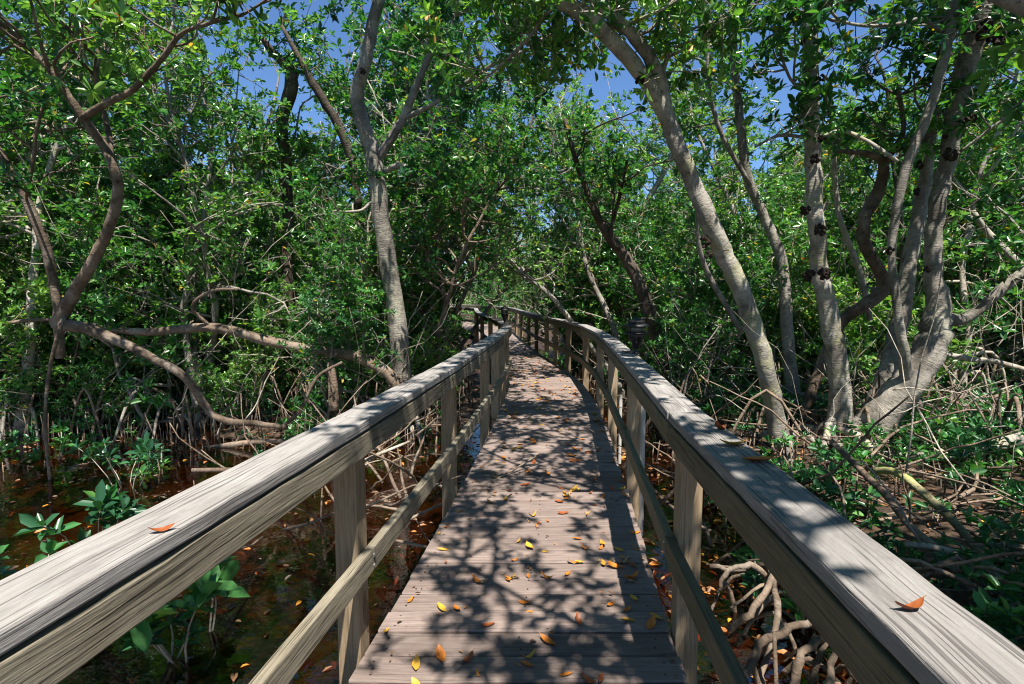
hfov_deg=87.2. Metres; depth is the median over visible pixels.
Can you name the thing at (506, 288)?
mangrove tree
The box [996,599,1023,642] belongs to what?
mangrove seedling
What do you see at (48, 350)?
mangrove bush
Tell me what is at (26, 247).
mangrove bush
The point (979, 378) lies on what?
mangrove seedling
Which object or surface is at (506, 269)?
mangrove tree
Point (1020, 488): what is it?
mangrove seedling
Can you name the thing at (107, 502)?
mangrove seedling
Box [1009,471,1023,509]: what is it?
mangrove seedling
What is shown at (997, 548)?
mangrove seedling
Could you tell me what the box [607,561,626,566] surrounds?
fallen leaf
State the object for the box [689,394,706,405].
mangrove seedling
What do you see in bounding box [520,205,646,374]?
mangrove bush
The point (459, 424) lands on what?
breathing roots
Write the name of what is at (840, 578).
boardwalk
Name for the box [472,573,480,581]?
fallen leaf
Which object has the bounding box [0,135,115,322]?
mangrove tree
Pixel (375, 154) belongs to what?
forked mangrove
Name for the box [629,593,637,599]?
fallen leaf
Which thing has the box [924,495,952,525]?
mangrove seedling
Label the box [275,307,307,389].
mangrove bush
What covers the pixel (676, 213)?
mangrove tree
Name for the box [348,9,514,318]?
mangrove tree
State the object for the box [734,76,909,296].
mangrove tree
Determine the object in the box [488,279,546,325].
mangrove bush
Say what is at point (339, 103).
mangrove tree
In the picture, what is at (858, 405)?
mangrove seedling
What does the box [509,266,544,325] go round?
mangrove bush
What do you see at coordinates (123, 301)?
mangrove bush
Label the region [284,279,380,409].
mangrove bush
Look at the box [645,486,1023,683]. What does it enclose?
mangrove root clump
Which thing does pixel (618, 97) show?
mangrove tree
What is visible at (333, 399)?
stump
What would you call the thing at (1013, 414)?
mangrove seedling
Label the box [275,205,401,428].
mangrove bush
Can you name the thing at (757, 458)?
fallen leaf
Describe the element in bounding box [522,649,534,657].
fallen leaf
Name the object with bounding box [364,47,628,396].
mangrove tree
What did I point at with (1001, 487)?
mangrove seedling
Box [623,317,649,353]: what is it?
rail lamp
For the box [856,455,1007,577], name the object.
fallen branch
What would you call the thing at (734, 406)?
mangrove seedling
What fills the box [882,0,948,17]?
mangrove tree
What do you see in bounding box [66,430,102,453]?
mangrove seedling
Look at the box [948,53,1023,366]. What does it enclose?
mangrove tree
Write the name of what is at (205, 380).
mangrove bush
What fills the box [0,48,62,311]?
mangrove tree
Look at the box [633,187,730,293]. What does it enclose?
mangrove tree
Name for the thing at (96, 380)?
mangrove bush
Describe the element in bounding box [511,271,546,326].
mangrove bush
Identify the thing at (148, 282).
mangrove bush
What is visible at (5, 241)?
mangrove tree
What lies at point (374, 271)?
mangrove bush
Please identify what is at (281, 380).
mangrove bush
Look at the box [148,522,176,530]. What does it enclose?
fallen leaf
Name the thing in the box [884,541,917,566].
mangrove seedling
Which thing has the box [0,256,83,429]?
mangrove bush
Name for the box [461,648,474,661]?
fallen leaf
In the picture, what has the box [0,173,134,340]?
mangrove tree
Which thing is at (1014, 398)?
arching roots
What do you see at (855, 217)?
mangrove tree
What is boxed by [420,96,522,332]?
mangrove tree
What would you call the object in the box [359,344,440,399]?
mangrove bush
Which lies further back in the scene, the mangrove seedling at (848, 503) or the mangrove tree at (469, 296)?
the mangrove tree at (469, 296)
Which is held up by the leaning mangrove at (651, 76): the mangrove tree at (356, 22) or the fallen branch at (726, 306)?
the fallen branch at (726, 306)
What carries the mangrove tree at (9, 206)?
on the ground at (946, 527)
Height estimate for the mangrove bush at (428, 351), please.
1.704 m
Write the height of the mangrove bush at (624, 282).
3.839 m
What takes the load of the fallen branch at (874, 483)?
on the ground at (946, 527)
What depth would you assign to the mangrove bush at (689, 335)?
7.24 m
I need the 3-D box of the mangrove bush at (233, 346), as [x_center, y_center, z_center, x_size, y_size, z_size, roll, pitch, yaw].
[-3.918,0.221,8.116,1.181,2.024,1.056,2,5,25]
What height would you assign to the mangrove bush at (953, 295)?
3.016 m
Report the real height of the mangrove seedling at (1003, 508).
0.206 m
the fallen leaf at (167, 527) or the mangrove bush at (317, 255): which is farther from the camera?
the mangrove bush at (317, 255)
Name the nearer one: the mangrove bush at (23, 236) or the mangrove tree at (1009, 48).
the mangrove tree at (1009, 48)
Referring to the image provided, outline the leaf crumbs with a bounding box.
[370,343,684,682]
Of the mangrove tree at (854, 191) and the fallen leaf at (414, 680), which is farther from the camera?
the mangrove tree at (854, 191)
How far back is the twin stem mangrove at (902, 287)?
5.00 m
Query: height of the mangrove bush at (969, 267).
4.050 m
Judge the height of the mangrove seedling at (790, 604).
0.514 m
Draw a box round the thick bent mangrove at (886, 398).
[812,0,1023,458]
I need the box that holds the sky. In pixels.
[0,0,1023,282]
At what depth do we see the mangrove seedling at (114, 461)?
5.69 m
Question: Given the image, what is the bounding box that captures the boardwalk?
[0,304,1023,683]
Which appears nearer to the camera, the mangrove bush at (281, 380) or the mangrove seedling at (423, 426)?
the mangrove seedling at (423, 426)
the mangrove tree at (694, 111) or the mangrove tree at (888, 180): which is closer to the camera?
the mangrove tree at (694, 111)
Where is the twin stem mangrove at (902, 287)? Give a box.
[742,0,1023,432]
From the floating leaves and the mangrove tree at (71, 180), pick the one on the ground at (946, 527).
the mangrove tree at (71, 180)
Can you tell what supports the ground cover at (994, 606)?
on the ground at (946, 527)
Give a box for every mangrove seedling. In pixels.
[0,430,39,451]
[0,527,90,575]
[12,479,146,549]
[22,422,74,462]
[63,431,162,488]
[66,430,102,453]
[96,443,120,453]
[102,454,138,470]
[119,556,249,663]
[123,599,207,662]
[128,458,170,476]
[142,445,172,464]
[248,433,266,448]
[251,394,275,420]
[282,400,320,438]
[285,397,294,414]
[290,398,320,421]
[408,421,431,435]
[430,400,440,423]
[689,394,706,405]
[696,399,724,415]
[703,490,714,506]
[709,389,733,419]
[716,363,730,384]
[727,368,741,387]
[729,402,752,422]
[729,543,766,596]
[731,418,765,435]
[736,539,766,600]
[744,386,762,421]
[756,446,777,462]
[762,453,790,468]
[780,591,805,633]
[797,400,823,424]
[810,444,827,464]
[826,499,864,515]
[855,400,863,410]
[861,449,893,483]
[874,527,908,557]
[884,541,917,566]
[900,412,933,448]
[903,407,965,446]
[920,407,945,448]
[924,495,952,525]
[928,388,968,423]
[934,377,950,392]
[941,451,986,501]
[942,424,975,482]
[959,462,1008,492]
[961,417,1012,458]
[962,440,1000,456]
[964,403,1004,432]
[967,452,1017,492]
[973,371,991,390]
[979,532,1023,595]
[986,402,1015,419]
[987,476,1015,511]
[992,504,1011,529]
[994,410,1023,432]
[994,482,1023,534]
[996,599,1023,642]
[999,477,1023,497]
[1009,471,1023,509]
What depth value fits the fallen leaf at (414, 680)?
1.92 m
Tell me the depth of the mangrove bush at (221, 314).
8.25 m
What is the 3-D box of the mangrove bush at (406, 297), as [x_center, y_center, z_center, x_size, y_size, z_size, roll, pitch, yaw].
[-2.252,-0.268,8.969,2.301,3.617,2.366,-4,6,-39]
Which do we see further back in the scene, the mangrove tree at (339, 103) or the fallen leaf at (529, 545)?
the mangrove tree at (339, 103)
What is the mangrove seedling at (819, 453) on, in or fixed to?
on the ground at (946, 527)
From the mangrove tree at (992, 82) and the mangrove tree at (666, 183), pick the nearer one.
the mangrove tree at (992, 82)
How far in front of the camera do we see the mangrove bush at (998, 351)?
8.25 m
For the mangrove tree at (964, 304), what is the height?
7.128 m
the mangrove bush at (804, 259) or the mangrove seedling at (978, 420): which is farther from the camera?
the mangrove bush at (804, 259)
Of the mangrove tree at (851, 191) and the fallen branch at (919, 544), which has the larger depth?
the mangrove tree at (851, 191)
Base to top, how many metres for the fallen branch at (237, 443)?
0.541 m
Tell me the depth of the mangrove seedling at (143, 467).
5.60 m
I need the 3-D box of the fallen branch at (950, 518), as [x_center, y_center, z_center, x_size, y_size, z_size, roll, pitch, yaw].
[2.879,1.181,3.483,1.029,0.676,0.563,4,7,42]
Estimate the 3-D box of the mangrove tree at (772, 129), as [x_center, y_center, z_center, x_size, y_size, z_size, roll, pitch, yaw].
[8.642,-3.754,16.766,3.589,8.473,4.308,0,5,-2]
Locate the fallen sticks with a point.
(940, 570)
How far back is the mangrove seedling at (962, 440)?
4.56 m
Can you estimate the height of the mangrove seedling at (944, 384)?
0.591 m
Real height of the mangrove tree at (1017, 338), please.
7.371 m
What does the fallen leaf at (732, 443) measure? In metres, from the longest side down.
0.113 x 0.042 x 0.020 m
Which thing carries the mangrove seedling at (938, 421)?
on the ground at (946, 527)
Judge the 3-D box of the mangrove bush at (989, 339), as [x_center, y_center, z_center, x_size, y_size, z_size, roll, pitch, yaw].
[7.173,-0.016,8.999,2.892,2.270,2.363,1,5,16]
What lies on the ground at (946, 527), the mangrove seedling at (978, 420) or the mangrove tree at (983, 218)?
the mangrove seedling at (978, 420)
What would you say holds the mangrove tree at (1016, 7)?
on the ground at (946, 527)
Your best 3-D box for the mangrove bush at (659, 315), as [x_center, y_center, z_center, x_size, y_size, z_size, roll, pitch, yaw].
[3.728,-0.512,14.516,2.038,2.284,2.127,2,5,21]
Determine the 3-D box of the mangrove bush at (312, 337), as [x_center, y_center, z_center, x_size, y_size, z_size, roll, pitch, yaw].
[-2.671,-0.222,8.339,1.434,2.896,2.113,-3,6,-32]
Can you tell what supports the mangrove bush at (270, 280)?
on the ground at (946, 527)
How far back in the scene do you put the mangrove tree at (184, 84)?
7.10 m
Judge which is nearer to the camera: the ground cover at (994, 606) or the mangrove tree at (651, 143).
the ground cover at (994, 606)
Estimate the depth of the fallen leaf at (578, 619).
2.29 m
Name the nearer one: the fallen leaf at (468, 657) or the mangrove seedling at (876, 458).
the fallen leaf at (468, 657)
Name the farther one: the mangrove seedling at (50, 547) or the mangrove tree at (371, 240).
the mangrove tree at (371, 240)
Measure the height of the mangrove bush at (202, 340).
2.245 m
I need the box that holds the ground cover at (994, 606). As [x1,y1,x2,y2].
[4,344,1023,646]
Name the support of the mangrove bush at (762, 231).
on the water
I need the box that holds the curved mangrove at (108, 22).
[0,0,342,479]
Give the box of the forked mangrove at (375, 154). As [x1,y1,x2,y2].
[285,0,624,442]
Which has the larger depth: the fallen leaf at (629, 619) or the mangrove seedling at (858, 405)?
the mangrove seedling at (858, 405)
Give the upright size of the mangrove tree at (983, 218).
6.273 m
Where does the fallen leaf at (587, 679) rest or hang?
on the boardwalk
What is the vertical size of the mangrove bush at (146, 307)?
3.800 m
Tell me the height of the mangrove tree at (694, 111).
6.382 m
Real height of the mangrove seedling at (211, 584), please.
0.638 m
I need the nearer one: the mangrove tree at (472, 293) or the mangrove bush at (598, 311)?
the mangrove bush at (598, 311)
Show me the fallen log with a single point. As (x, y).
(387, 374)
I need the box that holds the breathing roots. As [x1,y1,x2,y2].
[1,346,1023,527]
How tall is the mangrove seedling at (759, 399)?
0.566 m
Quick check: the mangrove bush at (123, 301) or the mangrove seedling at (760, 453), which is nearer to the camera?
the mangrove seedling at (760, 453)
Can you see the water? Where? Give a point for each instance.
(226, 648)
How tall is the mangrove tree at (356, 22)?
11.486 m
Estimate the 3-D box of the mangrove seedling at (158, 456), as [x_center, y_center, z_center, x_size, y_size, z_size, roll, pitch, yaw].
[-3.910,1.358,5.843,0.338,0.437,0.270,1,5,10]
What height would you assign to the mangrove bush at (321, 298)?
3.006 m
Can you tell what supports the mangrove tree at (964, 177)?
on the ground at (946, 527)
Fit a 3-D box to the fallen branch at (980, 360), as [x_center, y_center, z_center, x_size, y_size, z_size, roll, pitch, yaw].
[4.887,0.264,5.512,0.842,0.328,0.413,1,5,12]
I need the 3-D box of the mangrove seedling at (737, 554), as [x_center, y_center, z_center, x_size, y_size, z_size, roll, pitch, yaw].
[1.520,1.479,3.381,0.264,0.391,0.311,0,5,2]
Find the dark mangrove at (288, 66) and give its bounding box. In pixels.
[231,0,361,358]
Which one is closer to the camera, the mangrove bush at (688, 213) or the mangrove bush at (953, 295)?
the mangrove bush at (953, 295)
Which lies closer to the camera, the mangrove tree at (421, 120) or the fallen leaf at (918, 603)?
the fallen leaf at (918, 603)
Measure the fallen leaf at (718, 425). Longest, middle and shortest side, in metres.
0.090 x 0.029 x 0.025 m
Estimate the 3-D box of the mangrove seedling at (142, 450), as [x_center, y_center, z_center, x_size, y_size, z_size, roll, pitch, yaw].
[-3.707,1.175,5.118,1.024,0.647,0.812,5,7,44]
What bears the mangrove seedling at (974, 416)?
on the ground at (946, 527)
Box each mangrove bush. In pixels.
[0,186,140,437]
[0,212,30,352]
[0,218,94,401]
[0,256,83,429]
[0,333,100,413]
[0,334,19,373]
[0,345,136,433]
[5,186,184,363]
[27,124,231,440]
[46,310,152,416]
[86,309,171,429]
[89,345,189,428]
[96,263,192,395]
[98,277,179,389]
[99,364,184,432]
[104,225,219,389]
[147,176,307,390]
[165,193,265,288]
[165,349,285,418]
[187,293,274,390]
[199,268,281,347]
[204,270,303,408]
[204,278,302,435]
[212,290,296,408]
[232,262,309,409]
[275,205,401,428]
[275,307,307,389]
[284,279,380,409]
[289,238,375,411]
[292,175,459,353]
[293,191,435,340]
[300,268,331,365]
[307,225,453,397]
[315,160,465,404]
[334,314,465,406]
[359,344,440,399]
[405,258,450,355]
[413,247,471,358]
[464,262,497,312]
[471,274,501,323]
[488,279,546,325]
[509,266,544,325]
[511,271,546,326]
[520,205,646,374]
[529,251,586,363]
[544,212,676,384]
[603,203,748,388]
[604,173,801,426]
[611,290,677,347]
[659,181,750,375]
[660,174,845,392]
[676,196,724,258]
[698,214,786,365]
[723,270,843,368]
[740,212,898,406]
[771,240,982,405]
[779,267,994,383]
[855,274,1023,385]
[884,220,993,290]
[915,280,967,316]
[949,297,1023,390]
[977,271,1023,360]
[993,334,1023,356]
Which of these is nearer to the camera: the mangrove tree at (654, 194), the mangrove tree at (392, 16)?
the mangrove tree at (392, 16)
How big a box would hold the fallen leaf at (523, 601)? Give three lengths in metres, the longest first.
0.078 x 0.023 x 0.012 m
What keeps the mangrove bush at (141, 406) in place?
on the ground at (946, 527)
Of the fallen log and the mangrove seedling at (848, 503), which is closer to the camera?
the mangrove seedling at (848, 503)
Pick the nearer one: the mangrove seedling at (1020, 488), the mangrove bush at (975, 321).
the mangrove seedling at (1020, 488)
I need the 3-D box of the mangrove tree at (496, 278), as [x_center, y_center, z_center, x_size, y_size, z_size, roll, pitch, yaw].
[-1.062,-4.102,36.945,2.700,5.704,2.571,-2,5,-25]
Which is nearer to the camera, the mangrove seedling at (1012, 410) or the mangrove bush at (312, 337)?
the mangrove seedling at (1012, 410)
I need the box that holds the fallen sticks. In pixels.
[169,340,1023,629]
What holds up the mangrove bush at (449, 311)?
on the ground at (946, 527)
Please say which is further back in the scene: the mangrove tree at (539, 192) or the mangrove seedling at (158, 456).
the mangrove tree at (539, 192)
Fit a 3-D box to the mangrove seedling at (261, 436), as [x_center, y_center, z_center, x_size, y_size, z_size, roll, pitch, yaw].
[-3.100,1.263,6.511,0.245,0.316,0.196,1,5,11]
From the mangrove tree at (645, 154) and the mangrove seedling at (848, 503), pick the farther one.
the mangrove tree at (645, 154)
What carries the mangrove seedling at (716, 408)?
on the ground at (946, 527)
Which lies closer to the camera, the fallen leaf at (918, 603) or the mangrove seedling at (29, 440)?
the fallen leaf at (918, 603)
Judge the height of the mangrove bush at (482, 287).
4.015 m
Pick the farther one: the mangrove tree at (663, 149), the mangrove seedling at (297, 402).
the mangrove tree at (663, 149)
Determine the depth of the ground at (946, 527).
4.53 m
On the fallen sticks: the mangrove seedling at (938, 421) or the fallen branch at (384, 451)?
the fallen branch at (384, 451)
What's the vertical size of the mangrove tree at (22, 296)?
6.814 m
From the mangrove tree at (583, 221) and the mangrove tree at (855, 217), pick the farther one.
the mangrove tree at (583, 221)
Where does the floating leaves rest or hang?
on the water
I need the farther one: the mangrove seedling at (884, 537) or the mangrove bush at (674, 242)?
the mangrove bush at (674, 242)
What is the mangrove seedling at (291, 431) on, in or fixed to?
on the ground at (946, 527)
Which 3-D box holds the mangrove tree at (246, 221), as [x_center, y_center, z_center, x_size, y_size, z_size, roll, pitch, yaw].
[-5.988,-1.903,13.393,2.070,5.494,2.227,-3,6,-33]
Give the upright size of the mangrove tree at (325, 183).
7.003 m
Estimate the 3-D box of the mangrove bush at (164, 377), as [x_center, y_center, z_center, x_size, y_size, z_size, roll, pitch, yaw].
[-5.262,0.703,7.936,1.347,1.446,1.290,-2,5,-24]
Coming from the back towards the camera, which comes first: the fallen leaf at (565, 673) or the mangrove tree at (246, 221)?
the mangrove tree at (246, 221)
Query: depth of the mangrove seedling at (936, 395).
6.60 m
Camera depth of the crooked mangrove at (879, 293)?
5.81 m
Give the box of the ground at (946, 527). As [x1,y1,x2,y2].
[32,301,1023,650]
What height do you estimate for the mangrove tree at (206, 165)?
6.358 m
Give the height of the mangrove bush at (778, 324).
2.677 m
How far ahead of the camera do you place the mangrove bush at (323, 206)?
10.08 m
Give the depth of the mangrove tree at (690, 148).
14.11 m
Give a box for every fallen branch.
[191,425,298,471]
[203,415,286,447]
[329,441,409,482]
[686,211,744,333]
[828,77,890,320]
[829,439,1022,601]
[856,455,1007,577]
[871,467,1023,565]
[879,432,1023,461]
[947,352,1023,383]
[966,210,1023,281]
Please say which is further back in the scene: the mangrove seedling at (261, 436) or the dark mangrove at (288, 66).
the dark mangrove at (288, 66)
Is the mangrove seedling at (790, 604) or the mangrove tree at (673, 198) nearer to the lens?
the mangrove seedling at (790, 604)
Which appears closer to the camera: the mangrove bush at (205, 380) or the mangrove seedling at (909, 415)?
the mangrove seedling at (909, 415)
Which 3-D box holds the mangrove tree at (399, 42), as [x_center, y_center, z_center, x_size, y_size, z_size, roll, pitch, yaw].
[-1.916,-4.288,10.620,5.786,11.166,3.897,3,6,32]
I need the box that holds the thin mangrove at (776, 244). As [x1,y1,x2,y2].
[650,0,830,418]
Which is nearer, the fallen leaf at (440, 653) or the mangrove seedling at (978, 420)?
the fallen leaf at (440, 653)
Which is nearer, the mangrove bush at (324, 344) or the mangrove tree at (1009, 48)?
the mangrove tree at (1009, 48)
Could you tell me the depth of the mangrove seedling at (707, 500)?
4.70 m
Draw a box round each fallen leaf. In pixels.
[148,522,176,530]
[411,677,419,683]
[412,654,419,669]
[436,644,444,662]
[437,602,445,611]
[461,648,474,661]
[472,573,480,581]
[481,621,495,625]
[519,600,531,603]
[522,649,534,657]
[522,660,533,665]
[526,541,532,547]
[539,632,555,643]
[560,672,571,675]
[576,611,581,625]
[581,672,595,682]
[598,673,603,681]
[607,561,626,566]
[622,617,634,620]
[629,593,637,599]
[646,615,655,629]
[649,612,662,618]
[715,421,725,428]
[720,439,747,444]
[742,456,778,460]
[894,595,926,608]
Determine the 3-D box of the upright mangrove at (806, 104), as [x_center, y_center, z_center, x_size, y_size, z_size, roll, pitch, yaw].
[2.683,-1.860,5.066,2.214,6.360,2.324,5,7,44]
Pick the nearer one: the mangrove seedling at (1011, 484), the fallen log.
the mangrove seedling at (1011, 484)
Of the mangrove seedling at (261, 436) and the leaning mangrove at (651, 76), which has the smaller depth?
the leaning mangrove at (651, 76)
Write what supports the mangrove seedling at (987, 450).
on the ground at (946, 527)
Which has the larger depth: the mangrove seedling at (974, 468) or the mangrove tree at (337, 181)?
the mangrove tree at (337, 181)
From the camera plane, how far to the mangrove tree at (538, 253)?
12.07 m
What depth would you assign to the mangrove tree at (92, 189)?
11.28 m
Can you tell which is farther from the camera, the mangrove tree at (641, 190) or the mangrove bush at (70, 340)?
the mangrove tree at (641, 190)
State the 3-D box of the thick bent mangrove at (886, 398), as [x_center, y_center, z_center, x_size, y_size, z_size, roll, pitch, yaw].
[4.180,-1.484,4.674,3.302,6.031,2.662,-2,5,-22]
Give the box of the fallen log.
[100,288,414,422]
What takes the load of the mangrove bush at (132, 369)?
on the ground at (946, 527)
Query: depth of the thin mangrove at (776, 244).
6.69 m
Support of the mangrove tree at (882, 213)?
on the ground at (946, 527)
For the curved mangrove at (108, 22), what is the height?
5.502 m
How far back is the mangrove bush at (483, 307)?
26.60 m
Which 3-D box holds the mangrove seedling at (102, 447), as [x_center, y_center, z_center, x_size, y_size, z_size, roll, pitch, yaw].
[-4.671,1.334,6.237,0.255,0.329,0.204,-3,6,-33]
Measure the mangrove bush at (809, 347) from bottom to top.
3.358 m
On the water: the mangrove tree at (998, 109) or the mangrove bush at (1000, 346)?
the mangrove bush at (1000, 346)
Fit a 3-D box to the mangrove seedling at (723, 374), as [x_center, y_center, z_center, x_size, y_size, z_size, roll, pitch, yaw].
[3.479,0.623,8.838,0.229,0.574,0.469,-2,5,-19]
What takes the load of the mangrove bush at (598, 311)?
on the ground at (946, 527)
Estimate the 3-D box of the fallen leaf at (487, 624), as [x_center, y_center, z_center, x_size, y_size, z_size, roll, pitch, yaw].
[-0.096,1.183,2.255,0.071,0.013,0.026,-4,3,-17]
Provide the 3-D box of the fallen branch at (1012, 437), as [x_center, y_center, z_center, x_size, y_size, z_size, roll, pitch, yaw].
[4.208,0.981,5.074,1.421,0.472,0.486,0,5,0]
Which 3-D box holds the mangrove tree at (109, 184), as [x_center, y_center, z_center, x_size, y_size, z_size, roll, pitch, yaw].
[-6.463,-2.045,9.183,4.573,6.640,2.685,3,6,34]
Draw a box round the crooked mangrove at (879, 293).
[795,2,1000,424]
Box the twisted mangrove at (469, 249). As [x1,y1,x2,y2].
[389,138,600,292]
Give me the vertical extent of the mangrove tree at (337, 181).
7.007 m
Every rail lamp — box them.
[499,306,509,322]
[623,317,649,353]
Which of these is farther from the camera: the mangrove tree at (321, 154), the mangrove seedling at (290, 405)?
the mangrove tree at (321, 154)
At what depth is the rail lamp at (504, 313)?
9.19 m
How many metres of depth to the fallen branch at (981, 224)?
6.08 m
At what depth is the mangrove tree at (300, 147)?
8.78 m
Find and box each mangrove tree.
[0,0,67,227]
[0,0,184,440]
[0,12,117,263]
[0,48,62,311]
[0,115,160,361]
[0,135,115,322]
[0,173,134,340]
[0,226,23,306]
[2,48,156,302]
[9,39,230,313]
[12,83,119,263]
[81,0,313,427]
[93,29,340,318]
[164,3,363,359]
[164,122,266,250]
[202,0,386,317]
[221,157,298,299]
[224,38,440,401]
[271,138,357,294]
[292,101,347,257]
[293,0,532,360]
[302,1,518,253]
[312,56,558,404]
[337,0,504,317]
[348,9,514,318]
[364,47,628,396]
[413,85,596,356]
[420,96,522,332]
[436,15,617,353]
[456,263,482,313]
[462,226,496,316]
[482,261,513,292]
[484,217,522,318]
[503,82,644,358]
[536,103,665,320]
[539,0,765,362]
[544,144,632,287]
[553,153,668,357]
[569,89,650,246]
[587,157,683,348]
[593,151,672,344]
[632,113,755,246]
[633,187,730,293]
[634,21,911,381]
[636,157,684,245]
[647,153,710,251]
[648,2,807,371]
[650,161,678,216]
[661,153,704,248]
[664,103,730,254]
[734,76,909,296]
[736,68,870,260]
[742,98,829,257]
[747,0,1023,17]
[788,8,1008,382]
[788,122,886,271]
[799,176,886,282]
[820,86,913,269]
[841,68,951,239]
[857,82,1023,391]
[860,0,1023,411]
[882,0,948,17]
[896,134,968,227]
[916,44,1023,347]
[917,122,1018,317]
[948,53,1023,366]
[964,14,1023,127]
[968,78,1023,353]
[969,70,1023,302]
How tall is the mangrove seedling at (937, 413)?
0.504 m
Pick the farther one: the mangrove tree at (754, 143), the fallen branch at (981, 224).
the mangrove tree at (754, 143)
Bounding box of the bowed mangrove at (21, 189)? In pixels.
[0,0,144,358]
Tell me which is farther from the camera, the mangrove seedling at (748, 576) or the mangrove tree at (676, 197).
the mangrove tree at (676, 197)
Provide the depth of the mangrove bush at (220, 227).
11.18 m
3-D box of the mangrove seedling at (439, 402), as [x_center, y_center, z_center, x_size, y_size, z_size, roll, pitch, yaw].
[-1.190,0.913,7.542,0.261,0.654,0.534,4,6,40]
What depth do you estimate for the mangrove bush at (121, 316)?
8.14 m
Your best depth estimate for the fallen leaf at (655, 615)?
2.32 m
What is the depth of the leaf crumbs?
2.72 m
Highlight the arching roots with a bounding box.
[35,334,1023,467]
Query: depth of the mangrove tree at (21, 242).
10.67 m
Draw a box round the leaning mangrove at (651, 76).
[397,0,815,461]
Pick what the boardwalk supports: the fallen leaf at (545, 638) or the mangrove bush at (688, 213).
the fallen leaf at (545, 638)
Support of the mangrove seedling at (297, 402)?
on the water
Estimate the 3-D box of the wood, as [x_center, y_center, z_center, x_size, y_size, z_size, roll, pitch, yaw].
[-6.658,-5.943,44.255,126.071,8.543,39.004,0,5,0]
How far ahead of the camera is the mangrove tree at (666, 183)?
23.52 m
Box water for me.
[0,336,855,683]
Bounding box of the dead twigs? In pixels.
[0,142,1023,487]
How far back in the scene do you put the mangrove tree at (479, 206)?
7.86 m
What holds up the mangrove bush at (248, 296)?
on the ground at (946, 527)
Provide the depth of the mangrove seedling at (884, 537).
3.54 m
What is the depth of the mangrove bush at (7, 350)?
7.41 m
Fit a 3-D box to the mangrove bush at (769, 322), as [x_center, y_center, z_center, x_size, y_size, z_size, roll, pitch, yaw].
[3.802,-0.621,8.608,2.641,4.152,2.716,-5,7,-43]
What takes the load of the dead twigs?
on the ground at (946, 527)
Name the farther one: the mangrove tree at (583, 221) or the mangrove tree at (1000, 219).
the mangrove tree at (583, 221)
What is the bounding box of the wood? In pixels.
[271,189,972,326]
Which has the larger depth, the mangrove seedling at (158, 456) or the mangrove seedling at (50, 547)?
the mangrove seedling at (158, 456)
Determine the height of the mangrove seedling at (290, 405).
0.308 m
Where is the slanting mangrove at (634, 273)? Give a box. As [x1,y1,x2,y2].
[509,87,730,370]
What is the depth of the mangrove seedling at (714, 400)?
6.77 m
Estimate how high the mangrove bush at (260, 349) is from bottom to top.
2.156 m
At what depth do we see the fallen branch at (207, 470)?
4.82 m
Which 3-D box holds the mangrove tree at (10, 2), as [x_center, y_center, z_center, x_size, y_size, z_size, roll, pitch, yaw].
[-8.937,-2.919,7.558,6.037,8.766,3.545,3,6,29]
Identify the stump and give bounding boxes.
[326,361,339,410]
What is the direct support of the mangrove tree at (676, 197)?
on the ground at (946, 527)
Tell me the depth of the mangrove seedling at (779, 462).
4.82 m
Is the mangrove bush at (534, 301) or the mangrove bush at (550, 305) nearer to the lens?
the mangrove bush at (550, 305)
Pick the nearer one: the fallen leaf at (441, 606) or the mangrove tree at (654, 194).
the fallen leaf at (441, 606)
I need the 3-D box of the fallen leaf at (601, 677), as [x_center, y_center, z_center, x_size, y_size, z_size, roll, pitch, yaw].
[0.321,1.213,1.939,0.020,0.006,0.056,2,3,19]
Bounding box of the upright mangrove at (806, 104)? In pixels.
[715,0,919,461]
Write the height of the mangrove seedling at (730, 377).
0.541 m
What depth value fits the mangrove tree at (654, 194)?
22.80 m
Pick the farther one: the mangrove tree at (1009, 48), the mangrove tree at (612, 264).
the mangrove tree at (612, 264)
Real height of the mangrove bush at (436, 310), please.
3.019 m
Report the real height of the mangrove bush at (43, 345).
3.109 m
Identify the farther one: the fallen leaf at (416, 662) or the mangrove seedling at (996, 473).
the mangrove seedling at (996, 473)
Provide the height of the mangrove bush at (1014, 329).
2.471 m
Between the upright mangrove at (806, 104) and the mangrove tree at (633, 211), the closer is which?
the upright mangrove at (806, 104)
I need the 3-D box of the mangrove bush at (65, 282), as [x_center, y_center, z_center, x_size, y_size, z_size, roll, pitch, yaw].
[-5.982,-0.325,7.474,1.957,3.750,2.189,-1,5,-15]
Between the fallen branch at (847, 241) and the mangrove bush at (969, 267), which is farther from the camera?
the mangrove bush at (969, 267)
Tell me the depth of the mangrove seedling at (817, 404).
6.29 m
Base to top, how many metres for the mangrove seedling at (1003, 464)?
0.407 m
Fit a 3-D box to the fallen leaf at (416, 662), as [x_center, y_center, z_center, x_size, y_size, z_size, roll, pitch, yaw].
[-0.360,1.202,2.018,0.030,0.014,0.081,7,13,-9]
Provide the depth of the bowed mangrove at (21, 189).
5.52 m
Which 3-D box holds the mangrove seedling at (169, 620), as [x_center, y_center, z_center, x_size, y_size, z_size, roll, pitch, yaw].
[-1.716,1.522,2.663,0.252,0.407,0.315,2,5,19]
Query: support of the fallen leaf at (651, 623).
on the boardwalk
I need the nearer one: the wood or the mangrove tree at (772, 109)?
the mangrove tree at (772, 109)
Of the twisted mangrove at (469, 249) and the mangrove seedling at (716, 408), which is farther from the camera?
the twisted mangrove at (469, 249)
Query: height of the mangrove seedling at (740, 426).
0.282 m
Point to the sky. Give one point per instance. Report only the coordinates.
(600, 88)
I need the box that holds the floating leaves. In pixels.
[0,437,476,681]

